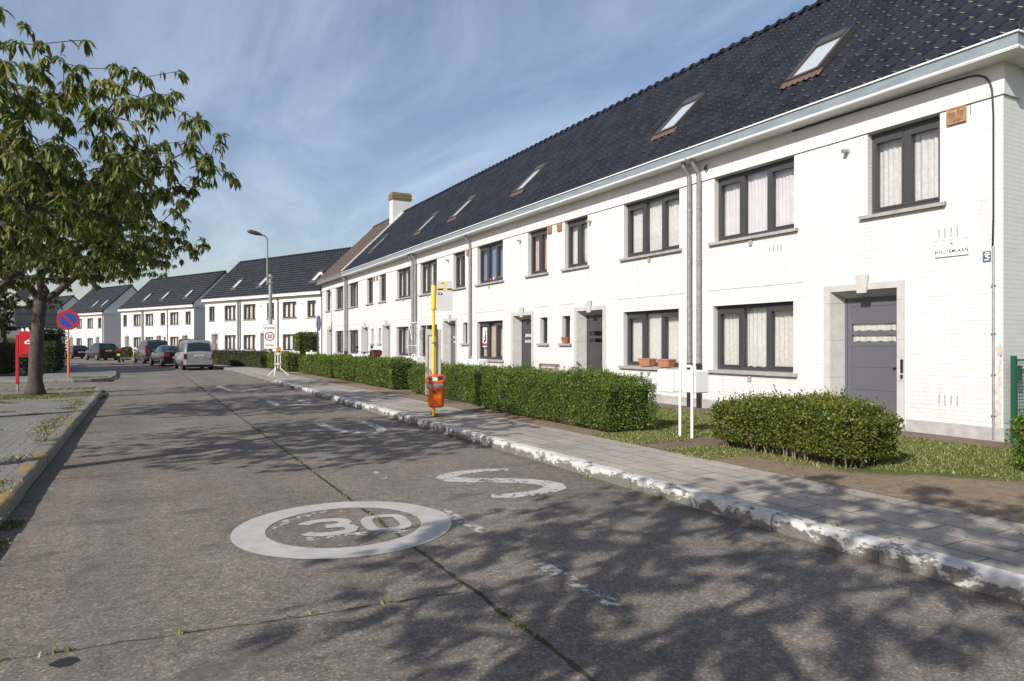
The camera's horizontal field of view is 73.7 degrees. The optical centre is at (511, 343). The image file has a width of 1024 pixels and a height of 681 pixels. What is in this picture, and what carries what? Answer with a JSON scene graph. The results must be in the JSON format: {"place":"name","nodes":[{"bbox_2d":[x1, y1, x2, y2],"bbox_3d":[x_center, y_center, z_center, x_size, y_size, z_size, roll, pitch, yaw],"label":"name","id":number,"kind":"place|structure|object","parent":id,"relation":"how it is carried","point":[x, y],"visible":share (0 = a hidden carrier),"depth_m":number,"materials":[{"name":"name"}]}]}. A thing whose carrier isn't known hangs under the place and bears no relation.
{"place":"outdoors","nodes":[
{"label":"outdoors","id":0,"kind":"place"},
{"bbox_2d":[0,388,95,488],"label":"pavement","id":1,"kind":"structure","parent":0,"point":[13,436],"depth_m":12.27,"materials":[{"name":"concrete"}]},
{"bbox_2d":[15,331,30,390],"bbox_3d":[-14.503,0.535,20.500,0.615,1.830,0.276,0,0,-18],"label":"post box","id":2,"kind":"object","parent":1,"relation":"on","point":[22,340],"visible":0.67,"depth_m":20.34,"materials":[{"name":"red metal"}]},
{"bbox_2d":[0,376,124,550],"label":"verge grass","id":3,"kind":"structure","parent":1,"relation":"on","point":[16,522],"depth_m":15.61,"materials":[{"name":"plant"}]},
{"bbox_2d":[0,217,177,394],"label":"cherry tree","id":4,"kind":"object","parent":1,"relation":"on","point":[35,384],"visible":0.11,"depth_m":18.74,"materials":[{"name":"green plant"}]},
{"bbox_2d":[0,150,210,296],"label":"cherry tree","id":5,"kind":"object","parent":1,"relation":"on","point":[140,246],"visible":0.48,"depth_m":13.54,"materials":[{"name":"green plant"}]},
{"bbox_2d":[0,6,241,274],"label":"cherry tree","id":6,"kind":"object","parent":1,"relation":"on","point":[111,184],"visible":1,"depth_m":7.26,"materials":[{"name":"green plant"}]},
{"bbox_2d":[0,382,111,389],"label":"side road","id":7,"kind":"structure","parent":0,"point":[103,385],"depth_m":25.55,"materials":[{"name":"asphalt"}]},
{"bbox_2d":[0,363,112,380],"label":"pavement","id":8,"kind":"structure","parent":0,"point":[78,370],"depth_m":33.12,"materials":[{"name":"concrete"}]},
{"bbox_2d":[19,340,65,373],"bbox_3d":[-24.009,0.579,35.035,1.633,1.741,4.787,0,0,-28],"label":"hedge","id":9,"kind":"object","parent":8,"relation":"on","point":[53,358],"visible":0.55,"depth_m":33.40,"materials":[{"name":"green plant"}]},
{"bbox_2d":[26,325,73,367],"bbox_3d":[-25.991,0.120,38.086,2.417,2.665,2.416,0,0,-9],"label":"shrub","id":10,"kind":"object","parent":8,"relation":"on","point":[52,336],"visible":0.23,"depth_m":38.06,"materials":[{"name":"green plant"}]},
{"bbox_2d":[57,310,79,376],"bbox_3d":[-19.067,0.010,29.361,0.860,2.940,0.094,0,0,-22],"label":"no parking sign","id":11,"kind":"object","parent":8,"relation":"on","point":[68,320],"visible":0.98,"depth_m":29.32,"materials":[{"name":"orange"}]},
{"bbox_2d":[0,0,816,309],"label":"sky","id":12,"kind":"structure","parent":0,"point":[329,109],"materials":[{"name":"blue"}]},
{"bbox_2d":[0,358,1023,680],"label":"road","id":13,"kind":"structure","parent":0,"point":[122,556],"depth_m":4.53,"materials":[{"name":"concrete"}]},
{"bbox_2d":[49,657,79,666],"bbox_3d":[-2.175,1.548,3.326,0.114,0.001,0.114,0,0,21],"label":"tar spot","id":14,"kind":"object","parent":13,"relation":"on","point":[66,661],"visible":1,"depth_m":3.32,"materials":[{"name":"black"}]},
{"bbox_2d":[65,345,86,358],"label":"parked car","id":15,"kind":"object","parent":13,"relation":"on","point":[77,350],"visible":0.59,"depth_m":71.41,"materials":[{"name":"blue paint"}]},
{"bbox_2d":[85,343,117,360],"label":"parked car","id":16,"kind":"object","parent":13,"relation":"on","point":[98,351],"visible":0.94,"depth_m":64.57,"materials":[{"name":"black paint"}]},
{"bbox_2d":[133,340,167,363],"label":"parked car","id":17,"kind":"object","parent":13,"relation":"on","point":[142,352],"visible":0.51,"depth_m":54.39,"materials":[{"name":"grey paint"}]},
{"bbox_2d":[150,345,178,366],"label":"parked car","id":18,"kind":"object","parent":13,"relation":"on","point":[162,355],"visible":0.52,"depth_m":47.72,"materials":[{"name":"black paint"}]},
{"bbox_2d":[173,340,213,369],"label":"parked car","id":19,"kind":"object","parent":13,"relation":"on","point":[193,353],"visible":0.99,"depth_m":40.47,"materials":[{"name":"silver metal"}]},
{"bbox_2d":[297,518,351,525],"bbox_3d":[-1.593,1.546,5.926,0.413,0.001,0.327,0,0,22],"label":"speed digit marking","id":20,"kind":"object","parent":13,"relation":"on","point":[341,521],"visible":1,"depth_m":5.95,"materials":[{"name":"paint"}]},
{"bbox_2d":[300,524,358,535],"bbox_3d":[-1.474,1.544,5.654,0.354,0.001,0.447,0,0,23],"label":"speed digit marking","id":21,"kind":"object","parent":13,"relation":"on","point":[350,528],"visible":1,"depth_m":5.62,"materials":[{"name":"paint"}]},
{"bbox_2d":[230,501,451,558],"bbox_3d":[-1.421,1.546,5.815,1.810,0.001,1.810,0,0,-28],"label":"speed ring marking","id":22,"kind":"object","parent":13,"relation":"on","point":[250,536],"visible":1,"depth_m":5.51,"materials":[{"name":"paint"}]},
{"bbox_2d":[272,509,411,539],"bbox_3d":[-1.477,1.548,5.787,1.189,0.001,0.874,0,0,45],"label":"old paint trace marking","id":23,"kind":"object","parent":13,"relation":"on","point":[357,533],"visible":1,"depth_m":5.61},
{"bbox_2d":[314,421,386,432],"bbox_3d":[-2.965,1.546,12.727,1.036,0.001,2.046,0,0,-28],"label":"lane letter marking","id":24,"kind":"object","parent":13,"relation":"on","point":[324,425],"visible":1,"depth_m":12.65,"materials":[{"name":"paint"}]},
{"bbox_2d":[361,514,411,530],"bbox_3d":[-1.094,1.546,5.924,0.423,0.001,0.564,0,0,-28],"label":"speed digit marking","id":25,"kind":"object","parent":13,"relation":"on","point":[369,524],"visible":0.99,"depth_m":5.88,"materials":[{"name":"paint"}]},
{"bbox_2d":[0,377,850,659],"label":"kerb weeds","id":26,"kind":"object","parent":13,"relation":"on","point":[381,602],"visible":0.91,"depth_m":4.06,"materials":[{"name":"green plant"}]},
{"bbox_2d":[262,410,622,605],"bbox_3d":[-2.597,1.547,9.995,0.145,0.001,13.550,0,0,-28],"label":"lane dash marking","id":27,"kind":"object","parent":13,"relation":"on","point":[547,566],"visible":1,"depth_m":4.71,"materials":[{"name":"paint"}]},
{"bbox_2d":[436,468,565,497],"bbox_3d":[-0.129,1.546,7.686,1.039,0.001,1.598,0,0,-33],"label":"lane letter marking","id":28,"kind":"object","parent":13,"relation":"on","point":[553,486],"visible":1,"depth_m":7.68,"materials":[{"name":"paint"}]},
{"bbox_2d":[359,407,1023,604],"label":"fallen leaves","id":29,"kind":"object","parent":13,"relation":"on","point":[890,568],"visible":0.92,"depth_m":6.98,"materials":[{"name":"brown plant"}]},
{"bbox_2d":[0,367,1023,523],"bbox_3d":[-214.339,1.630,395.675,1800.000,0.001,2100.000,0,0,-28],"label":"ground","id":30,"kind":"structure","parent":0,"point":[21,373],"depth_m":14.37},
{"bbox_2d":[0,306,19,337],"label":"terraced house","id":31,"kind":"structure","parent":30,"relation":"on","point":[12,334],"depth_m":136.40,"materials":[{"name":"white paint"}]},
{"bbox_2d":[0,285,63,343],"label":"tree","id":32,"kind":"object","parent":30,"relation":"on","point":[9,302],"visible":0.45,"depth_m":46.46,"materials":[{"name":"green plant"}]},
{"bbox_2d":[15,282,56,327],"bbox_3d":[-21.857,-0.745,31.373,1.610,4.450,0.090,0,0,-36],"label":"direction sign","id":33,"kind":"object","parent":30,"relation":"on","point":[23,318],"visible":0.57,"depth_m":31.15,"materials":[{"name":"metal"}]},
{"bbox_2d":[0,413,82,526],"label":"kerb","id":34,"kind":"structure","parent":30,"relation":"on","point":[28,472],"depth_m":7.87,"materials":[{"name":"concrete"}]},
{"bbox_2d":[5,387,101,419],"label":"kerb","id":35,"kind":"structure","parent":30,"relation":"on","point":[92,401],"depth_m":16.61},
{"bbox_2d":[0,362,116,383],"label":"kerb","id":36,"kind":"structure","parent":30,"relation":"on","point":[108,379],"depth_m":27.59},
{"bbox_2d":[74,357,250,375],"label":"kerb","id":37,"kind":"structure","parent":30,"relation":"on","point":[236,370],"depth_m":39.82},
{"bbox_2d":[274,380,1023,604],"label":"kerb","id":38,"kind":"structure","parent":30,"relation":"on","point":[992,581],"depth_m":5.69,"materials":[{"name":"concrete"}]},
{"bbox_2d":[121,357,1023,574],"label":"pavement","id":39,"kind":"structure","parent":0,"point":[988,541],"depth_m":6.69,"materials":[{"name":"concrete"}]},
{"bbox_2d":[121,346,133,357],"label":"hedge","id":40,"kind":"object","parent":39,"relation":"on","point":[128,353],"visible":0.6,"depth_m":70.71,"materials":[{"name":"green plant"}]},
{"bbox_2d":[267,347,288,375],"bbox_3d":[-10.523,0.781,30.882,0.515,1.322,0.971,0,0,22],"label":"barrier","id":41,"kind":"object","parent":39,"relation":"on","point":[278,349],"visible":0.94,"depth_m":30.97,"materials":[{"name":"white paint"}]},
{"bbox_2d":[425,280,451,414],"bbox_3d":[-1.466,0.085,13.675,0.550,2.720,0.170,0,0,1],"label":"bus stop","id":42,"kind":"object","parent":39,"relation":"on","point":[433,338],"visible":0.87,"depth_m":13.63,"materials":[{"name":"yellow metal"}]},
{"bbox_2d":[425,374,445,407],"bbox_3d":[-1.503,0.925,13.479,0.400,0.650,0.334,0,0,1],"label":"litter bin","id":43,"kind":"object","parent":42,"relation":"attached to","point":[435,386],"visible":1,"depth_m":13.35,"materials":[{"name":"orange plastic"}]},
{"bbox_2d":[131,356,1023,522],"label":"garden ground","id":44,"kind":"structure","parent":0,"point":[962,487],"depth_m":7.28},
{"bbox_2d":[0,342,20,373],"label":"hedge","id":45,"kind":"object","parent":44,"relation":"on","point":[7,358],"visible":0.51,"depth_m":32.73,"materials":[{"name":"green plant"}]},
{"bbox_2d":[46,295,78,343],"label":"terraced house","id":46,"kind":"structure","parent":44,"relation":"on","point":[68,301],"depth_m":117.35,"materials":[{"name":"white paint"}]},
{"bbox_2d":[65,287,109,349],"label":"terraced house","id":47,"kind":"structure","parent":44,"relation":"on","point":[83,303],"depth_m":99.84,"materials":[{"name":"white paint"}]},
{"bbox_2d":[81,284,136,348],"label":"terraced house","id":48,"kind":"structure","parent":44,"relation":"on","point":[102,313],"depth_m":95.36,"materials":[{"name":"white paint"}]},
{"bbox_2d":[118,276,173,354],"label":"terraced house","id":49,"kind":"structure","parent":44,"relation":"on","point":[131,321],"depth_m":84.83,"materials":[{"name":"white paint"}]},
{"bbox_2d":[140,273,197,344],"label":"terraced house","id":50,"kind":"structure","parent":44,"relation":"on","point":[154,311],"depth_m":81.33,"materials":[{"name":"white paint"}]},
{"bbox_2d":[164,270,226,345],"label":"terraced house","id":51,"kind":"structure","parent":44,"relation":"on","point":[187,321],"depth_m":77.20,"materials":[{"name":"white paint"}]},
{"bbox_2d":[201,257,273,350],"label":"terraced house","id":52,"kind":"structure","parent":44,"relation":"on","point":[221,315],"depth_m":65.53,"materials":[{"name":"white paint"}]},
{"bbox_2d":[226,305,235,319],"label":"window","id":53,"kind":"structure","parent":52,"relation":"in","point":[231,309],"depth_m":64.55,"materials":[{"name":"grey"}]},
{"bbox_2d":[226,335,235,349],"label":"window","id":54,"kind":"structure","parent":52,"relation":"in","point":[230,339],"depth_m":64.55,"materials":[{"name":"grey"}]},
{"bbox_2d":[212,349,269,367],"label":"hedge","id":55,"kind":"object","parent":44,"relation":"on","point":[252,358],"visible":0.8,"depth_m":42.95,"materials":[{"name":"green plant"}]},
{"bbox_2d":[247,230,272,351],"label":"street lamp","id":56,"kind":"object","parent":44,"relation":"on","point":[270,276],"visible":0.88,"depth_m":41.21,"materials":[{"name":"silver metal"}]},
{"bbox_2d":[264,324,275,348],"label":"zone sign","id":57,"kind":"object","parent":56,"relation":"attached to","point":[269,336],"visible":1,"depth_m":41.10,"materials":[{"name":"metal"}]},
{"bbox_2d":[236,252,320,351],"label":"terraced house","id":58,"kind":"structure","parent":44,"relation":"on","point":[252,297],"depth_m":62.29,"materials":[{"name":"white paint"}]},
{"bbox_2d":[245,304,255,319],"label":"window","id":59,"kind":"structure","parent":58,"relation":"in","point":[250,310],"depth_m":62.64,"materials":[{"name":"grey"}]},
{"bbox_2d":[245,335,255,349],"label":"window","id":60,"kind":"structure","parent":58,"relation":"in","point":[250,340],"depth_m":62.64,"materials":[{"name":"grey"}]},
{"bbox_2d":[266,351,300,371],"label":"hedge","id":61,"kind":"object","parent":44,"relation":"on","point":[289,361],"visible":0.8,"depth_m":35.18,"materials":[{"name":"green plant"}]},
{"bbox_2d":[293,331,319,359],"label":"tall hedge","id":62,"kind":"object","parent":44,"relation":"on","point":[305,342],"visible":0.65,"depth_m":51.00,"materials":[{"name":"green plant"}]},
{"bbox_2d":[274,247,351,353],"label":"terraced house","id":63,"kind":"structure","parent":44,"relation":"on","point":[298,293],"depth_m":58.74,"materials":[{"name":"white paint"}]},
{"bbox_2d":[284,334,294,349],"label":"window","id":64,"kind":"structure","parent":63,"relation":"in","point":[290,344],"depth_m":59.09,"materials":[{"name":"grey"}]},
{"bbox_2d":[284,302,295,317],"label":"window","id":65,"kind":"structure","parent":63,"relation":"in","point":[290,306],"depth_m":58.99,"materials":[{"name":"grey"}]},
{"bbox_2d":[309,300,315,316],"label":"window","id":66,"kind":"structure","parent":63,"relation":"in","point":[312,304],"depth_m":57.07,"materials":[{"name":"grey"}]},
{"bbox_2d":[297,352,338,377],"bbox_3d":[-8.603,0.889,30.899,1.095,1.062,6.366,0,0,-28],"label":"hedge","id":67,"kind":"object","parent":44,"relation":"on","point":[318,364],"visible":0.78,"depth_m":30.16,"materials":[{"name":"green plant"}]},
{"bbox_2d":[332,353,365,382],"bbox_3d":[-6.069,0.883,26.372,1.060,1.075,4.214,0,0,-28],"label":"hedge","id":68,"kind":"object","parent":44,"relation":"on","point":[345,366],"visible":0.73,"depth_m":26.12,"materials":[{"name":"green plant"}]},
{"bbox_2d":[316,192,411,355],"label":"terraced house","id":69,"kind":"structure","parent":44,"relation":"on","point":[331,281],"depth_m":44.00,"materials":[{"name":"white paint"}]},
{"bbox_2d":[337,331,342,352],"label":"window","id":70,"kind":"structure","parent":69,"relation":"in","point":[339,333],"depth_m":43.52,"materials":[{"name":"grey"}]},
{"bbox_2d":[356,355,416,389],"bbox_3d":[-4.246,0.884,22.869,1.142,1.072,3.836,0,0,-28],"label":"hedge","id":71,"kind":"object","parent":44,"relation":"on","point":[386,372],"visible":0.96,"depth_m":21.72,"materials":[{"name":"green plant"}]},
{"bbox_2d":[341,192,439,354],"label":"terraced house","id":72,"kind":"structure","parent":44,"relation":"on","point":[358,272],"depth_m":38.94,"materials":[{"name":"white paint"}]},
{"bbox_2d":[351,282,357,306],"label":"window","id":73,"kind":"structure","parent":72,"relation":"in","point":[355,286],"depth_m":40.66,"materials":[{"name":"grey"}]},
{"bbox_2d":[351,330,357,352],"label":"window","id":74,"kind":"structure","parent":72,"relation":"in","point":[355,332],"depth_m":40.66,"materials":[{"name":"grey"}]},
{"bbox_2d":[369,278,372,303],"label":"window","id":75,"kind":"structure","parent":72,"relation":"in","point":[370,280],"depth_m":37.50,"materials":[{"name":"grey"}]},
{"bbox_2d":[369,168,487,373],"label":"terraced house","id":76,"kind":"structure","parent":44,"relation":"on","point":[392,261],"depth_m":33.77,"materials":[{"name":"white paint"}]},
{"bbox_2d":[399,267,410,297],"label":"window","id":77,"kind":"structure","parent":76,"relation":"in","point":[406,273],"depth_m":32.88,"materials":[{"name":"grey"}]},
{"bbox_2d":[399,326,410,355],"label":"window","id":78,"kind":"structure","parent":76,"relation":"in","point":[406,335],"depth_m":32.88,"materials":[{"name":"grey"}]},
{"bbox_2d":[407,359,500,403],"bbox_3d":[-1.388,0.921,17.634,1.206,0.998,5.126,0,0,-28],"label":"hedge","id":79,"kind":"object","parent":44,"relation":"on","point":[459,382],"visible":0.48,"depth_m":17.00,"materials":[{"name":"green plant"}]},
{"bbox_2d":[462,356,486,365],"bbox_3d":[-1.012,0.886,18.269,0.476,1.147,0.630,0,0,-28],"label":"letterbox","id":80,"kind":"object","parent":44,"relation":"on","point":[472,361],"visible":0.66,"depth_m":18.15,"materials":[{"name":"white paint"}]},
{"bbox_2d":[407,135,552,367],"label":"terraced house","id":81,"kind":"structure","parent":44,"relation":"on","point":[439,247],"depth_m":28.31,"materials":[{"name":"white paint"}]},
{"bbox_2d":[423,260,436,293],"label":"window","id":82,"kind":"structure","parent":81,"relation":"in","point":[431,267],"depth_m":30.03,"materials":[{"name":"grey"}]},
{"bbox_2d":[451,324,455,362],"bbox_3d":[-2.281,0.257,27.754,0.144,2.162,1.086,0,0,-28],"label":"door","id":83,"kind":"structure","parent":81,"relation":"in","point":[452,325],"depth_m":28.09,"materials":[{"name":"grey paint"}]},
{"bbox_2d":[456,252,464,287],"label":"window","id":84,"kind":"structure","parent":81,"relation":"in","point":[460,255],"depth_m":27.02,"materials":[{"name":"grey"}]},
{"bbox_2d":[539,363,559,371],"bbox_3d":[0.925,1.010,20.120,0.434,0.860,1.100,0,0,-28],"label":"garden bench","id":85,"kind":"object","parent":44,"relation":"on","point":[543,366],"visible":0.23,"depth_m":20.19,"materials":[{"name":"white wood"}]},
{"bbox_2d":[461,85,651,371],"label":"terraced house","id":86,"kind":"structure","parent":44,"relation":"on","point":[509,227],"depth_m":23.02,"materials":[{"name":"white paint"}]},
{"bbox_2d":[480,241,502,283],"bbox_3d":[-0.614,-2.908,24.568,0.198,1.395,2.050,0,0,-28],"label":"window","id":87,"kind":"structure","parent":86,"relation":"in","point":[493,253],"depth_m":24.79,"materials":[{"name":"blue"}]},
{"bbox_2d":[480,320,502,359],"bbox_3d":[-0.626,-0.132,24.591,0.199,1.385,2.060,0,0,-28],"label":"window","id":88,"kind":"structure","parent":86,"relation":"in","point":[494,349],"depth_m":24.80,"materials":[{"name":"grey"}]},
{"bbox_2d":[522,319,530,366],"bbox_3d":[0.575,0.257,22.483,0.144,2.162,1.076,0,0,-28],"label":"door","id":89,"kind":"structure","parent":86,"relation":"in","point":[526,324],"depth_m":22.70,"materials":[{"name":"grey paint"}]},
{"bbox_2d":[531,228,546,274],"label":"window","id":90,"kind":"structure","parent":86,"relation":"in","point":[540,236],"depth_m":21.66,"materials":[{"name":"grey"}]},
{"bbox_2d":[471,363,660,432],"bbox_3d":[0.786,0.884,13.111,1.368,1.071,5.148,0,0,-28],"label":"hedge","id":91,"kind":"object","parent":44,"relation":"on","point":[594,399],"visible":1,"depth_m":11.75,"materials":[{"name":"green plant"}]},
{"bbox_2d":[658,364,707,437],"bbox_3d":[2.633,0.886,10.553,0.476,1.147,0.630,0,0,-28],"label":"letterbox","id":92,"kind":"object","parent":44,"relation":"on","point":[691,381],"visible":0.94,"depth_m":10.43,"materials":[{"name":"white paint"}]},
{"bbox_2d":[545,5,875,406],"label":"terraced house","id":93,"kind":"structure","parent":44,"relation":"on","point":[620,197],"depth_m":17.67,"materials":[{"name":"white paint"}]},
{"bbox_2d":[568,217,587,267],"bbox_3d":[2.020,-2.908,19.706,0.199,1.395,1.170,0,0,-28],"label":"window","id":94,"kind":"structure","parent":93,"relation":"in","point":[577,250],"depth_m":19.73,"materials":[{"name":"grey"}]},
{"bbox_2d":[587,314,601,370],"bbox_3d":[2.396,0.257,19.114,0.138,2.162,1.096,0,0,-28],"label":"door","id":95,"kind":"structure","parent":93,"relation":"in","point":[594,349],"depth_m":19.29,"materials":[{"name":"grey paint"}]},
{"bbox_2d":[638,358,655,365],"bbox_3d":[3.339,0.451,16.878,0.244,0.190,0.433,0,0,-28],"label":"flower trough","id":96,"kind":"object","parent":93,"relation":"on","point":[647,362],"visible":0.96,"depth_m":16.76,"materials":[{"name":"ceramic"}]},
{"bbox_2d":[627,309,678,366],"bbox_3d":[3.563,-0.132,16.857,0.198,1.385,2.070,0,0,-28],"label":"window","id":97,"kind":"structure","parent":93,"relation":"in","point":[655,334],"depth_m":17.01,"materials":[{"name":"grey"}]},
{"bbox_2d":[628,190,678,256],"bbox_3d":[3.573,-2.908,16.840,0.199,1.395,2.070,0,0,-28],"label":"window","id":98,"kind":"structure","parent":93,"relation":"in","point":[656,219],"depth_m":16.97,"materials":[{"name":"grey"}]},
{"bbox_2d":[656,359,675,366],"bbox_3d":[3.672,0.451,16.262,0.244,0.190,0.433,0,0,-28],"label":"flower trough","id":99,"kind":"object","parent":93,"relation":"on","point":[666,362],"visible":1,"depth_m":16.13,"materials":[{"name":"ceramic"}]},
{"bbox_2d":[413,377,1023,481],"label":"lawn grass","id":100,"kind":"structure","parent":44,"relation":"on","point":[643,435],"depth_m":8.94,"materials":[{"name":"plant"}]},
{"bbox_2d":[707,384,907,469],"bbox_3d":[3.640,0.979,8.742,1.328,0.917,2.546,0,0,-28],"label":"hedge","id":101,"kind":"object","parent":44,"relation":"on","point":[842,431],"visible":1,"depth_m":8.18,"materials":[{"name":"green plant"}]},
{"bbox_2d":[685,0,1023,441],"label":"terraced house","id":102,"kind":"structure","parent":44,"relation":"on","point":[793,251],"depth_m":11.78,"materials":[{"name":"white paint"}]},
{"bbox_2d":[718,301,792,371],"bbox_3d":[5.071,-0.132,14.074,0.199,1.385,2.080,0,0,-28],"label":"window","id":103,"kind":"structure","parent":102,"relation":"in","point":[754,335],"depth_m":14.16,"materials":[{"name":"grey"}]},
{"bbox_2d":[719,158,793,240],"bbox_3d":[5.082,-2.908,14.052,0.197,1.395,2.070,0,0,-28],"label":"window","id":104,"kind":"structure","parent":102,"relation":"in","point":[760,200],"depth_m":14.12,"materials":[{"name":"grey"}]},
{"bbox_2d":[845,295,897,417],"bbox_3d":[6.297,0.257,11.918,0.144,2.162,1.086,0,0,-28],"label":"door","id":105,"kind":"structure","parent":102,"relation":"in","point":[870,361],"depth_m":11.95,"materials":[{"name":"grey paint"}]},
{"bbox_2d":[872,116,939,213],"bbox_3d":[6.577,-2.908,11.291,0.196,1.395,1.210,0,0,-28],"label":"window","id":106,"kind":"structure","parent":102,"relation":"in","point":[905,159],"depth_m":11.26,"materials":[{"name":"grey"}]},
{"bbox_2d":[935,237,968,257],"bbox_3d":[6.756,-1.480,10.495,0.021,0.260,0.484,0,0,-28],"label":"street name plate","id":107,"kind":"object","parent":102,"relation":"attached to","point":[952,247],"visible":1,"depth_m":10.48,"materials":[{"name":"white paint"}]},
{"bbox_2d":[1002,407,1023,467],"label":"hedge","id":108,"kind":"object","parent":44,"relation":"on","point":[1018,422],"visible":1,"depth_m":7.53,"materials":[{"name":"green plant"}]},
{"bbox_2d":[1010,356,1023,442],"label":"garden gate","id":109,"kind":"structure","parent":44,"relation":"on","point":[1016,372],"depth_m":9.79,"materials":[{"name":"metal"}]},
{"bbox_2d":[632,436,725,450],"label":"path","id":110,"kind":"structure","parent":0,"point":[709,441],"depth_m":9.73,"materials":[{"name":"brick"}]},
{"bbox_2d":[649,402,1018,449],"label":"path","id":111,"kind":"structure","parent":0,"point":[987,443],"depth_m":10.34,"materials":[{"name":"brick"}]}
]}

